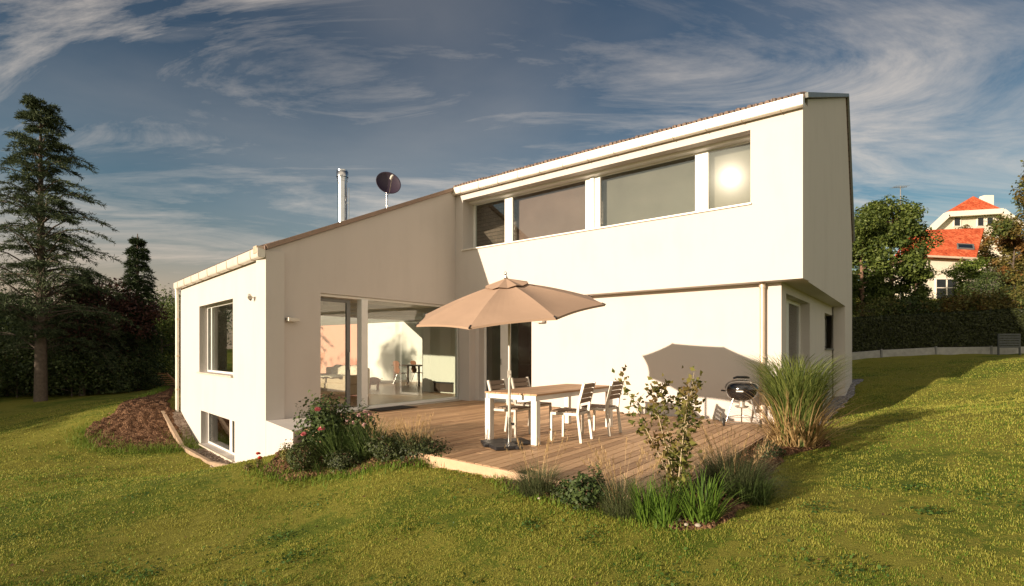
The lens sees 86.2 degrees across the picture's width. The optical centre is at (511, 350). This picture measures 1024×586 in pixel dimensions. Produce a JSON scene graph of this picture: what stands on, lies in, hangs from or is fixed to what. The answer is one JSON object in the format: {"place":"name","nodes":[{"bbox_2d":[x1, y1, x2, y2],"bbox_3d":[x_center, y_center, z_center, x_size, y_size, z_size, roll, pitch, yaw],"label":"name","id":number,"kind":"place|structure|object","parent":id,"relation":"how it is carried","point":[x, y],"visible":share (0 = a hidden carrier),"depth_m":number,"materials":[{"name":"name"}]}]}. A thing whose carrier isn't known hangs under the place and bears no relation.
{"place":"outdoors","nodes":[
{"label":"outdoors","id":0,"kind":"place"},
{"bbox_2d":[0,271,1023,585],"bbox_3d":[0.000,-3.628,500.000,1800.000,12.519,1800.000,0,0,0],"label":"ground","id":1,"kind":"structure","parent":0,"point":[18,407],"depth_m":5.66,"materials":[{"name":"plant"}]},
{"bbox_2d":[0,335,31,394],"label":"bush","id":2,"kind":"object","parent":1,"relation":"on","point":[5,360],"visible":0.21,"depth_m":25.62,"materials":[{"name":"green plant"}]},
{"bbox_2d":[0,348,68,397],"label":"bush","id":3,"kind":"object","parent":1,"relation":"on","point":[8,375],"visible":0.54,"depth_m":24.85,"materials":[{"name":"green plant"}]},
{"bbox_2d":[0,301,68,392],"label":"garden shrub","id":4,"kind":"object","parent":1,"relation":"on","point":[13,327],"visible":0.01,"depth_m":27.20,"materials":[{"name":"green plant"}]},
{"bbox_2d":[0,301,74,395],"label":"garden shrub","id":5,"kind":"object","parent":1,"relation":"on","point":[9,328],"visible":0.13,"depth_m":25.43,"materials":[{"name":"green plant"}]},
{"bbox_2d":[0,325,114,393],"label":"garden shrub","id":6,"kind":"object","parent":1,"relation":"on","point":[49,350],"visible":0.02,"depth_m":25.90,"materials":[{"name":"green plant"}]},
{"bbox_2d":[15,344,115,396],"bbox_3d":[-20.245,1.045,25.322,3.348,2.803,4.183,0,0,0],"label":"bush","id":7,"kind":"object","parent":1,"relation":"on","point":[67,369],"visible":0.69,"depth_m":24.66,"materials":[{"name":"green plant"}]},
{"bbox_2d":[0,92,142,401],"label":"cedar tree","id":8,"kind":"object","parent":1,"relation":"on","point":[50,118],"visible":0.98,"depth_m":23.28,"materials":[{"name":"green plant"}]},
{"bbox_2d":[23,273,130,395],"bbox_3d":[-20.015,-0.647,25.609,3.924,6.142,3.771,0,0,-20],"label":"drooping conifer","id":9,"kind":"object","parent":1,"relation":"on","point":[100,351],"visible":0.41,"depth_m":25.19,"materials":[{"name":"green plant"}]},
{"bbox_2d":[50,348,144,393],"bbox_3d":[-19.658,1.154,26.108,3.708,2.511,3.455,0,0,0],"label":"bush","id":10,"kind":"object","parent":1,"relation":"on","point":[103,377],"visible":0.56,"depth_m":25.75,"materials":[{"name":"green plant"}]},
{"bbox_2d":[31,277,171,392],"bbox_3d":[-20.165,-0.649,26.832,5.543,6.111,5.224,0,0,37],"label":"tree","id":11,"kind":"object","parent":1,"relation":"on","point":[126,305],"visible":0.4,"depth_m":26.71,"materials":[{"name":"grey plant"}]},
{"bbox_2d":[51,418,203,454],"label":"tall grass","id":12,"kind":"structure","parent":1,"relation":"on","point":[170,448],"depth_m":13.84,"materials":[{"name":"plant"}]},
{"bbox_2d":[94,234,171,392],"bbox_3d":[-19.347,-1.779,27.964,3.400,8.343,3.713,0,0,0],"label":"spruce tree","id":13,"kind":"object","parent":1,"relation":"on","point":[137,262],"visible":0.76,"depth_m":27.75,"materials":[{"name":"green plant"}]},
{"bbox_2d":[84,383,182,451],"bbox_3d":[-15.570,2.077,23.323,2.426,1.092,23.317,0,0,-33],"label":"soil mound","id":14,"kind":"object","parent":1,"relation":"on","point":[128,428],"visible":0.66,"depth_m":15.03,"materials":[{"name":"brown soil"}]},
{"bbox_2d":[88,389,186,448],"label":"soil clods","id":15,"kind":"object","parent":14,"relation":"on","point":[138,419],"visible":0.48,"depth_m":15.25,"materials":[{"name":"brown soil"}]},
{"bbox_2d":[123,381,172,401],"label":"weeds","id":16,"kind":"object","parent":14,"relation":"on","point":[158,389],"visible":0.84,"depth_m":24.90,"materials":[{"name":"green plant"}]},
{"bbox_2d":[102,277,180,313],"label":"distant tree","id":17,"kind":"object","parent":1,"relation":"on","point":[162,301],"visible":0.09,"depth_m":65.53,"materials":[{"name":"green plant"}]},
{"bbox_2d":[144,372,180,386],"bbox_3d":[-19.097,1.636,29.410,2.225,0.800,1.090,0,0,20],"label":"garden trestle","id":18,"kind":"object","parent":1,"relation":"on","point":[171,378],"visible":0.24,"depth_m":29.48,"materials":[{"name":"brown wood"}]},
{"bbox_2d":[146,312,180,379],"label":"garden shrub","id":19,"kind":"object","parent":1,"relation":"on","point":[163,325],"visible":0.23,"depth_m":34.10,"materials":[{"name":"green plant"}]},
{"bbox_2d":[151,320,180,376],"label":"garden shrub","id":20,"kind":"object","parent":1,"relation":"on","point":[173,367],"visible":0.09,"depth_m":36.72,"materials":[{"name":"green plant"}]},
{"bbox_2d":[155,291,180,373],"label":"garden shrub","id":21,"kind":"object","parent":1,"relation":"on","point":[170,307],"visible":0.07,"depth_m":39.61,"materials":[{"name":"green plant"}]},
{"bbox_2d":[161,411,227,466],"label":"edging kerb","id":22,"kind":"structure","parent":1,"relation":"on","point":[189,451],"depth_m":13.86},
{"bbox_2d":[157,294,232,344],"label":"distant tree","id":23,"kind":"object","parent":1,"relation":"on","point":[229,316],"visible":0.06,"depth_m":61.48,"materials":[{"name":"green plant"}]},
{"bbox_2d":[172,412,233,466],"bbox_3d":[-7.249,2.222,13.442,1.114,0.834,8.052,0,0,-43],"label":"gravel strip","id":24,"kind":"object","parent":1,"relation":"on","point":[183,422],"visible":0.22,"depth_m":15.10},
{"bbox_2d":[254,452,263,468],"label":"bedding flower","id":25,"kind":"object","parent":1,"relation":"on","point":[259,459],"visible":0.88,"depth_m":8.21,"materials":[{"name":"red plant"}]},
{"bbox_2d":[266,416,310,455],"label":"plinth","id":26,"kind":"structure","parent":1,"relation":"on","point":[279,432],"depth_m":10.20,"materials":[{"name":"paint"}]},
{"bbox_2d":[226,457,444,490],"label":"tall grass","id":27,"kind":"structure","parent":1,"relation":"on","point":[337,472],"depth_m":7.66,"materials":[{"name":"plant"}]},
{"bbox_2d":[258,448,426,480],"bbox_3d":[-3.545,2.011,11.003,2.683,1.224,8.716,0,0,-22],"label":"flower bed","id":28,"kind":"object","parent":1,"relation":"on","point":[286,465],"visible":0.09,"depth_m":7.88,"materials":[{"name":"brown plant"}]},
{"bbox_2d":[277,439,298,463],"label":"shrub","id":29,"kind":"object","parent":28,"relation":"on","point":[283,453],"visible":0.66,"depth_m":8.19,"materials":[{"name":"green plant"}]},
{"bbox_2d":[285,441,320,471],"bbox_3d":[-3.070,1.579,8.019,0.506,0.478,0.509,0,0,0],"label":"box ball","id":30,"kind":"object","parent":28,"relation":"on","point":[304,459],"visible":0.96,"depth_m":7.92,"materials":[{"name":"green plant"}]},
{"bbox_2d":[306,456,328,472],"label":"grass tussock","id":31,"kind":"object","parent":28,"relation":"on","point":[315,470],"depth_m":7.90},
{"bbox_2d":[290,390,355,456],"bbox_3d":[-2.934,1.133,8.496,1.051,1.066,0.965,0,0,0],"label":"rose bush","id":32,"kind":"object","parent":28,"relation":"on","point":[326,415],"visible":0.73,"depth_m":8.39,"materials":[{"name":"green plant"}]},
{"bbox_2d":[300,416,375,462],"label":"lily clump","id":33,"kind":"object","parent":28,"relation":"on","point":[331,445],"visible":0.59,"depth_m":8.04,"materials":[{"name":"plant"}]},
{"bbox_2d":[268,448,410,472],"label":"bark chips","id":34,"kind":"object","parent":28,"relation":"on","point":[281,466],"visible":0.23,"depth_m":8.00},
{"bbox_2d":[321,446,365,472],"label":"shrub","id":35,"kind":"object","parent":28,"relation":"on","point":[337,460],"visible":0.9,"depth_m":7.78,"materials":[{"name":"green plant"}]},
{"bbox_2d":[342,400,381,446],"bbox_3d":[-2.392,1.196,8.601,0.709,0.860,0.675,0,0,0],"label":"phlox","id":36,"kind":"object","parent":28,"relation":"on","point":[358,416],"visible":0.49,"depth_m":8.51,"materials":[{"name":"green plant"}]},
{"bbox_2d":[331,416,405,460],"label":"lily clump","id":37,"kind":"object","parent":28,"relation":"on","point":[360,448],"visible":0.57,"depth_m":7.93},
{"bbox_2d":[353,414,406,451],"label":"grass tussock","id":38,"kind":"object","parent":28,"relation":"on","point":[370,425],"depth_m":8.12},
{"bbox_2d":[374,437,401,461],"bbox_3d":[-1.731,1.426,7.668,0.401,0.406,0.392,0,0,0],"label":"box ball","id":39,"kind":"object","parent":28,"relation":"on","point":[389,445],"visible":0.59,"depth_m":7.57,"materials":[{"name":"green plant"}]},
{"bbox_2d":[355,428,442,463],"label":"shrub","id":40,"kind":"object","parent":28,"relation":"on","point":[400,438],"visible":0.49,"depth_m":7.63,"materials":[{"name":"green plant"}]},
{"bbox_2d":[375,413,445,455],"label":"grass tussock","id":41,"kind":"object","parent":28,"relation":"on","point":[418,432],"depth_m":7.68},
{"bbox_2d":[393,435,452,462],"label":"shrub","id":42,"kind":"object","parent":28,"relation":"on","point":[432,447],"visible":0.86,"depth_m":7.41,"materials":[{"name":"green plant"}]},
{"bbox_2d":[5,412,953,584],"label":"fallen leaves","id":43,"kind":"object","parent":1,"relation":"on","point":[413,517],"visible":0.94,"depth_m":4.98,"materials":[{"name":"brown plant"}]},
{"bbox_2d":[0,419,1023,585],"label":"clover","id":44,"kind":"object","parent":1,"relation":"on","point":[572,532],"visible":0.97,"depth_m":4.91,"materials":[{"name":"green plant"}]},
{"bbox_2d":[173,91,854,462],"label":"modern house","id":45,"kind":"structure","parent":1,"relation":"on","point":[715,249],"depth_m":12.36,"materials":[{"name":"white paint"}]},
{"bbox_2d":[197,301,232,377],"bbox_3d":[-7.291,-0.274,13.623,0.320,1.789,3.151,0,0,-42],"label":"window","id":46,"kind":"structure","parent":45,"relation":"in","point":[211,309],"depth_m":14.51,"materials":[{"name":"white plastic"}]},
{"bbox_2d":[198,413,234,461],"bbox_3d":[-7.202,2.064,13.509,0.300,0.912,3.103,0,0,-42],"label":"window","id":47,"kind":"structure","parent":45,"relation":"in","point":[232,423],"depth_m":13.15,"materials":[{"name":"plastic"}]},
{"bbox_2d":[321,297,349,406],"bbox_3d":[-4.066,0.074,12.181,0.108,2.471,1.125,0,0,36],"label":"sliding door","id":48,"kind":"structure","parent":45,"relation":"in","point":[347,302],"depth_m":12.57,"materials":[{"name":"white metal"}]},
{"bbox_2d":[321,367,369,395],"bbox_3d":[-5.331,0.933,16.760,1.940,0.790,0.920,0,0,35],"label":"sofa","id":49,"kind":"object","parent":45,"relation":"on","point":[335,386],"visible":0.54,"depth_m":16.16,"materials":[{"name":"fabric"}]},
{"bbox_2d":[321,364,356,377],"bbox_3d":[-5.363,0.634,16.589,1.257,0.364,1.142,0,0,35],"label":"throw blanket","id":50,"kind":"object","parent":49,"relation":"on","point":[337,371],"visible":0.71,"depth_m":16.80,"materials":[{"name":"fabric"}]},
{"bbox_2d":[369,377,382,388],"bbox_3d":[-5.056,1.149,19.813,0.764,0.487,0.250,0,0,-20],"label":"toy animal","id":51,"kind":"object","parent":45,"relation":"on","point":[375,381],"visible":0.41,"depth_m":19.76},
{"bbox_2d":[376,172,400,207],"bbox_3d":[-3.599,-4.483,15.826,0.598,1.455,0.633,0,0,11],"label":"satellite dish","id":52,"kind":"object","parent":45,"relation":"attached to","point":[387,183],"visible":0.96,"depth_m":15.96,"materials":[{"name":"paint"}]},
{"bbox_2d":[393,361,408,383],"bbox_3d":[-4.489,0.912,22.069,0.461,0.959,0.513,0,0,38],"label":"shell chair","id":53,"kind":"object","parent":45,"relation":"on","point":[396,367],"visible":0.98,"depth_m":21.91,"materials":[{"name":"orange metal"}]},
{"bbox_2d":[391,364,421,385],"bbox_3d":[-3.950,0.988,21.900,1.700,0.800,0.850,0,0,40],"label":"dining table","id":54,"kind":"object","parent":45,"relation":"on","point":[408,365],"visible":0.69,"depth_m":22.07,"materials":[{"name":"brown wood"}]},
{"bbox_2d":[410,361,421,383],"bbox_3d":[-3.885,0.912,22.584,0.461,0.959,0.513,0,0,44],"label":"shell chair","id":55,"kind":"object","parent":45,"relation":"on","point":[414,369],"visible":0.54,"depth_m":22.43,"materials":[{"name":"orange metal"}]},
{"bbox_2d":[433,381,453,392],"bbox_3d":[-2.107,1.196,17.892,0.920,0.325,0.420,0,0,40],"label":"chest","id":56,"kind":"object","parent":45,"relation":"on","point":[443,387],"visible":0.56,"depth_m":17.71,"materials":[{"name":"grey wood"}]},
{"bbox_2d":[477,322,531,403],"bbox_3d":[-0.116,0.291,14.699,1.890,2.378,0.380,0,0,40],"label":"terrace door","id":57,"kind":"structure","parent":45,"relation":"in","point":[524,328],"depth_m":14.63,"materials":[{"name":"glass"}]},
{"bbox_2d":[461,135,751,250],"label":"ribbon window","id":58,"kind":"structure","parent":45,"relation":"in","point":[676,184],"depth_m":12.46,"materials":[{"name":"grey glass"}]},
{"bbox_2d":[786,299,799,372],"bbox_3d":[5.936,0.090,11.834,0.070,2.376,2.950,0,0,37],"label":"window","id":59,"kind":"structure","parent":45,"relation":"in","point":[788,302],"depth_m":12.81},
{"bbox_2d":[304,400,772,502],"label":"wooden deck","id":60,"kind":"structure","parent":1,"relation":"on","point":[462,430],"depth_m":8.47,"materials":[{"name":"brown wood"}]},
{"bbox_2d":[366,405,415,411],"bbox_3d":[-2.856,1.388,13.034,0.550,0.016,1.150,0,0,36],"label":"door mat","id":61,"kind":"object","parent":60,"relation":"on","point":[392,408],"depth_m":12.92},
{"bbox_2d":[487,379,530,437],"bbox_3d":[-0.040,0.947,9.067,0.587,0.907,0.485,0,0,33],"label":"garden chair","id":62,"kind":"object","parent":60,"relation":"on","point":[492,385],"visible":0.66,"depth_m":9.05,"materials":[{"name":"metal"}]},
{"bbox_2d":[415,272,605,450],"bbox_3d":[-0.038,0.131,7.990,2.647,2.524,2.588,0,0,0],"label":"parasol","id":63,"kind":"object","parent":60,"relation":"on","point":[506,300],"visible":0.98,"depth_m":7.37,"materials":[{"name":"beige fabric"}]},
{"bbox_2d":[511,377,551,428],"bbox_3d":[0.346,0.947,9.783,0.587,0.907,0.485,0,0,40],"label":"garden chair","id":64,"kind":"object","parent":60,"relation":"on","point":[523,382],"visible":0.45,"depth_m":9.78,"materials":[{"name":"metal"}]},
{"bbox_2d":[485,384,612,445],"bbox_3d":[0.705,1.024,9.261,0.985,0.753,2.465,0,0,37],"label":"garden table","id":65,"kind":"object","parent":60,"relation":"on","point":[535,395],"visible":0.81,"depth_m":8.54,"materials":[{"name":"white wood"}]},
{"bbox_2d":[550,382,595,442],"bbox_3d":[0.945,0.947,8.514,0.587,0.907,0.485,0,0,29],"label":"garden chair","id":66,"kind":"object","parent":60,"relation":"on","point":[577,412],"visible":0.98,"depth_m":8.42,"materials":[{"name":"metal"}]},
{"bbox_2d":[581,379,623,436],"bbox_3d":[1.519,0.947,9.179,0.586,0.907,0.485,0,0,34],"label":"garden chair","id":67,"kind":"object","parent":60,"relation":"on","point":[607,407],"visible":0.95,"depth_m":9.09,"materials":[{"name":"metal"}]},
{"bbox_2d":[721,376,761,427],"bbox_3d":[4.246,0.937,10.110,0.717,0.924,0.610,0,0,22],"label":"kettle grill","id":68,"kind":"object","parent":60,"relation":"on","point":[733,388],"visible":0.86,"depth_m":9.93,"materials":[{"name":"black metal"}]},
{"bbox_2d":[480,474,688,534],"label":"tall grass","id":69,"kind":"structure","parent":1,"relation":"on","point":[654,523],"depth_m":5.38,"materials":[{"name":"plant"}]},
{"bbox_2d":[500,435,830,530],"bbox_3d":[3.279,1.482,7.566,7.209,0.265,2.757,0,0,-37],"label":"flower bed","id":70,"kind":"object","parent":1,"relation":"on","point":[728,516],"visible":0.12,"depth_m":5.35,"materials":[{"name":"brown soil"}]},
{"bbox_2d":[499,430,572,498],"bbox_3d":[0.302,1.201,5.878,0.966,0.720,1.043,0,0,0],"label":"grass tussock","id":71,"kind":"object","parent":70,"relation":"on","point":[532,484],"depth_m":5.84,"materials":[{"name":"plant"}]},
{"bbox_2d":[548,484,572,501],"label":"cushion plant","id":72,"kind":"object","parent":70,"relation":"on","point":[555,491],"visible":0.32,"depth_m":5.57,"materials":[{"name":"green plant"}]},
{"bbox_2d":[552,471,609,511],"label":"shrub","id":73,"kind":"object","parent":70,"relation":"on","point":[579,490],"visible":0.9,"depth_m":5.27,"materials":[{"name":"green plant"}]},
{"bbox_2d":[586,461,605,495],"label":"shrub","id":74,"kind":"object","parent":70,"relation":"on","point":[597,473],"visible":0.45,"depth_m":5.53,"materials":[{"name":"green plant"}]},
{"bbox_2d":[575,435,666,520],"bbox_3d":[1.064,1.189,5.187,1.067,0.770,1.050,0,0,0],"label":"grass tussock","id":75,"kind":"object","parent":70,"relation":"on","point":[611,499],"depth_m":5.10,"materials":[{"name":"plant"}]},
{"bbox_2d":[611,470,675,522],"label":"lily clump","id":76,"kind":"object","parent":70,"relation":"on","point":[640,511],"visible":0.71,"depth_m":4.93,"materials":[{"name":"plant"}]},
{"bbox_2d":[633,477,692,526],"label":"lily clump","id":77,"kind":"object","parent":70,"relation":"on","point":[666,509],"visible":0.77,"depth_m":4.83,"materials":[{"name":"plant"}]},
{"bbox_2d":[612,365,714,499],"bbox_3d":[1.540,0.844,5.240,0.882,1.414,0.799,0,0,-20],"label":"sapling","id":78,"kind":"object","parent":70,"relation":"on","point":[672,453],"visible":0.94,"depth_m":5.30,"materials":[{"name":"green plant"}]},
{"bbox_2d":[504,433,827,523],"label":"bark chips","id":79,"kind":"object","parent":70,"relation":"on","point":[739,470],"visible":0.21,"depth_m":6.87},
{"bbox_2d":[638,442,714,500],"bbox_3d":[1.678,1.232,5.521,0.854,0.624,0.890,0,0,27],"label":"grass tussock","id":80,"kind":"object","parent":70,"relation":"on","point":[692,469],"depth_m":5.52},
{"bbox_2d":[646,463,753,524],"bbox_3d":[1.646,1.302,4.842,0.909,0.506,0.857,0,0,0],"label":"lily clump","id":81,"kind":"object","parent":70,"relation":"on","point":[709,511],"visible":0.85,"depth_m":4.80,"materials":[{"name":"plant"}]},
{"bbox_2d":[686,413,807,503],"bbox_3d":[2.394,1.109,5.829,1.470,0.851,1.556,0,0,0],"label":"grass tussock","id":82,"kind":"object","parent":70,"relation":"on","point":[728,464],"depth_m":5.77,"materials":[{"name":"plant"}]},
{"bbox_2d":[708,469,792,505],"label":"grass tussock","id":83,"kind":"object","parent":70,"relation":"on","point":[761,493],"depth_m":5.35,"materials":[{"name":"plant"}]},
{"bbox_2d":[753,439,787,457],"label":"cushion plant","id":84,"kind":"object","parent":70,"relation":"on","point":[771,451],"visible":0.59,"depth_m":7.27,"materials":[{"name":"green plant"}]},
{"bbox_2d":[723,351,893,449],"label":"reed grass","id":85,"kind":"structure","parent":70,"relation":"on","point":[794,405],"depth_m":7.83,"materials":[{"name":"plant"}]},
{"bbox_2d":[819,379,863,425],"bbox_3d":[8.505,1.272,14.433,0.750,0.654,9.890,0,0,37],"label":"gravel strip","id":86,"kind":"object","parent":1,"relation":"on","point":[848,395],"visible":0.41,"depth_m":15.59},
{"bbox_2d":[852,210,902,316],"bbox_3d":[19.095,-4.197,29.958,3.619,7.221,3.782,0,0,0],"label":"garden tree","id":87,"kind":"object","parent":1,"relation":"on","point":[867,240],"visible":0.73,"depth_m":29.41,"materials":[{"name":"green plant"}]},
{"bbox_2d":[852,292,914,316],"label":"garden bush","id":88,"kind":"object","parent":1,"relation":"on","point":[877,307],"visible":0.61,"depth_m":28.46,"materials":[{"name":"green plant"}]},
{"bbox_2d":[852,193,944,314],"bbox_3d":[21.476,-4.842,31.201,4.656,7.869,4.835,0,0,-44],"label":"garden tree","id":89,"kind":"object","parent":1,"relation":"on","point":[912,260],"visible":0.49,"depth_m":30.29,"materials":[{"name":"green plant"}]},
{"bbox_2d":[865,293,944,315],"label":"garden bush","id":90,"kind":"object","parent":1,"relation":"on","point":[906,309],"visible":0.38,"depth_m":28.60,"materials":[{"name":"green plant"}]},
{"bbox_2d":[894,267,938,313],"bbox_3d":[22.195,-2.758,30.054,2.344,4.032,2.542,0,0,0],"label":"garden tree","id":91,"kind":"object","parent":1,"relation":"on","point":[921,289],"visible":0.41,"depth_m":29.52,"materials":[{"name":"green plant"}]},
{"bbox_2d":[866,228,996,298],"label":"garden house","id":92,"kind":"structure","parent":1,"relation":"on","point":[957,245],"depth_m":42.53,"materials":[{"name":"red tile"}]},
{"bbox_2d":[934,278,956,298],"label":"window","id":93,"kind":"structure","parent":92,"relation":"in","point":[940,283],"depth_m":42.47,"materials":[{"name":"white glass"}]},
{"bbox_2d":[902,288,965,313],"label":"garden bush","id":94,"kind":"object","parent":1,"relation":"on","point":[943,298],"visible":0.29,"depth_m":29.00,"materials":[{"name":"green plant"}]},
{"bbox_2d":[852,307,1023,351],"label":"clipped hedge","id":95,"kind":"object","parent":1,"relation":"on","point":[978,328],"visible":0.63,"depth_m":23.39,"materials":[{"name":"green plant"}]},
{"bbox_2d":[852,346,1023,359],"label":"wall","id":96,"kind":"structure","parent":1,"relation":"on","point":[880,353],"depth_m":23.21,"materials":[{"name":"concrete"}]},
{"bbox_2d":[931,288,994,312],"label":"garden bush","id":97,"kind":"object","parent":1,"relation":"on","point":[951,308],"visible":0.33,"depth_m":28.43,"materials":[{"name":"green plant"}]},
{"bbox_2d":[938,256,994,295],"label":"vine bush","id":98,"kind":"object","parent":1,"relation":"on","point":[969,268],"visible":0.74,"depth_m":38.78,"materials":[{"name":"green plant"}]},
{"bbox_2d":[955,224,990,278],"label":"garden tree","id":99,"kind":"object","parent":1,"relation":"on","point":[967,226],"visible":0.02,"depth_m":51.64,"materials":[{"name":"green plant"}]},
{"bbox_2d":[927,195,1023,271],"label":"villa","id":100,"kind":"object","parent":1,"relation":"on","point":[975,212],"visible":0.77,"depth_m":59.95,"materials":[{"name":"paint"}]},
{"bbox_2d":[953,217,960,226],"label":"window","id":101,"kind":"structure","parent":100,"relation":"in","point":[956,220],"depth_m":59.94,"materials":[{"name":"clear glass"}]},
{"bbox_2d":[976,217,984,226],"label":"window","id":102,"kind":"structure","parent":100,"relation":"in","point":[980,221],"depth_m":59.96,"materials":[{"name":"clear glass"}]},
{"bbox_2d":[948,287,1017,311],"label":"garden bush","id":103,"kind":"object","parent":1,"relation":"on","point":[995,296],"visible":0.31,"depth_m":27.93,"materials":[{"name":"green plant"}]},
{"bbox_2d":[949,266,1020,300],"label":"garden bush","id":104,"kind":"object","parent":1,"relation":"on","point":[989,281],"visible":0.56,"depth_m":32.61,"materials":[{"name":"green plant"}]},
{"bbox_2d":[964,290,1021,310],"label":"garden bush","id":105,"kind":"object","parent":1,"relation":"on","point":[984,305],"visible":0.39,"depth_m":27.42,"materials":[{"name":"green plant"}]},
{"bbox_2d":[974,215,1022,275],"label":"garden tree","id":106,"kind":"object","parent":1,"relation":"on","point":[988,242],"visible":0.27,"depth_m":48.15,"materials":[{"name":"green plant"}]},
{"bbox_2d":[974,283,1023,309],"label":"garden bush","id":107,"kind":"object","parent":1,"relation":"on","point":[1021,299],"visible":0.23,"depth_m":27.62,"materials":[{"name":"green plant"}]},
{"bbox_2d":[983,160,1023,290],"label":"garden tree","id":108,"kind":"object","parent":1,"relation":"on","point":[1009,224],"visible":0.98,"depth_m":31.47,"materials":[{"name":"green plant"}]},
{"bbox_2d":[989,231,1023,307],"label":"garden tree","id":109,"kind":"object","parent":1,"relation":"on","point":[1010,245],"visible":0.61,"depth_m":32.95,"materials":[{"name":"green plant"}]},
{"bbox_2d":[997,334,1020,354],"bbox_3d":[20.247,-0.193,22.284,0.850,0.952,0.065,0,0,6],"label":"garden bench","id":110,"kind":"object","parent":1,"relation":"on","point":[999,342],"visible":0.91,"depth_m":22.26,"materials":[{"name":"paint"}]},
{"bbox_2d":[0,0,1023,348],"label":"sky","id":111,"kind":"structure","parent":0,"point":[213,131],"materials":[{"name":"blue"}]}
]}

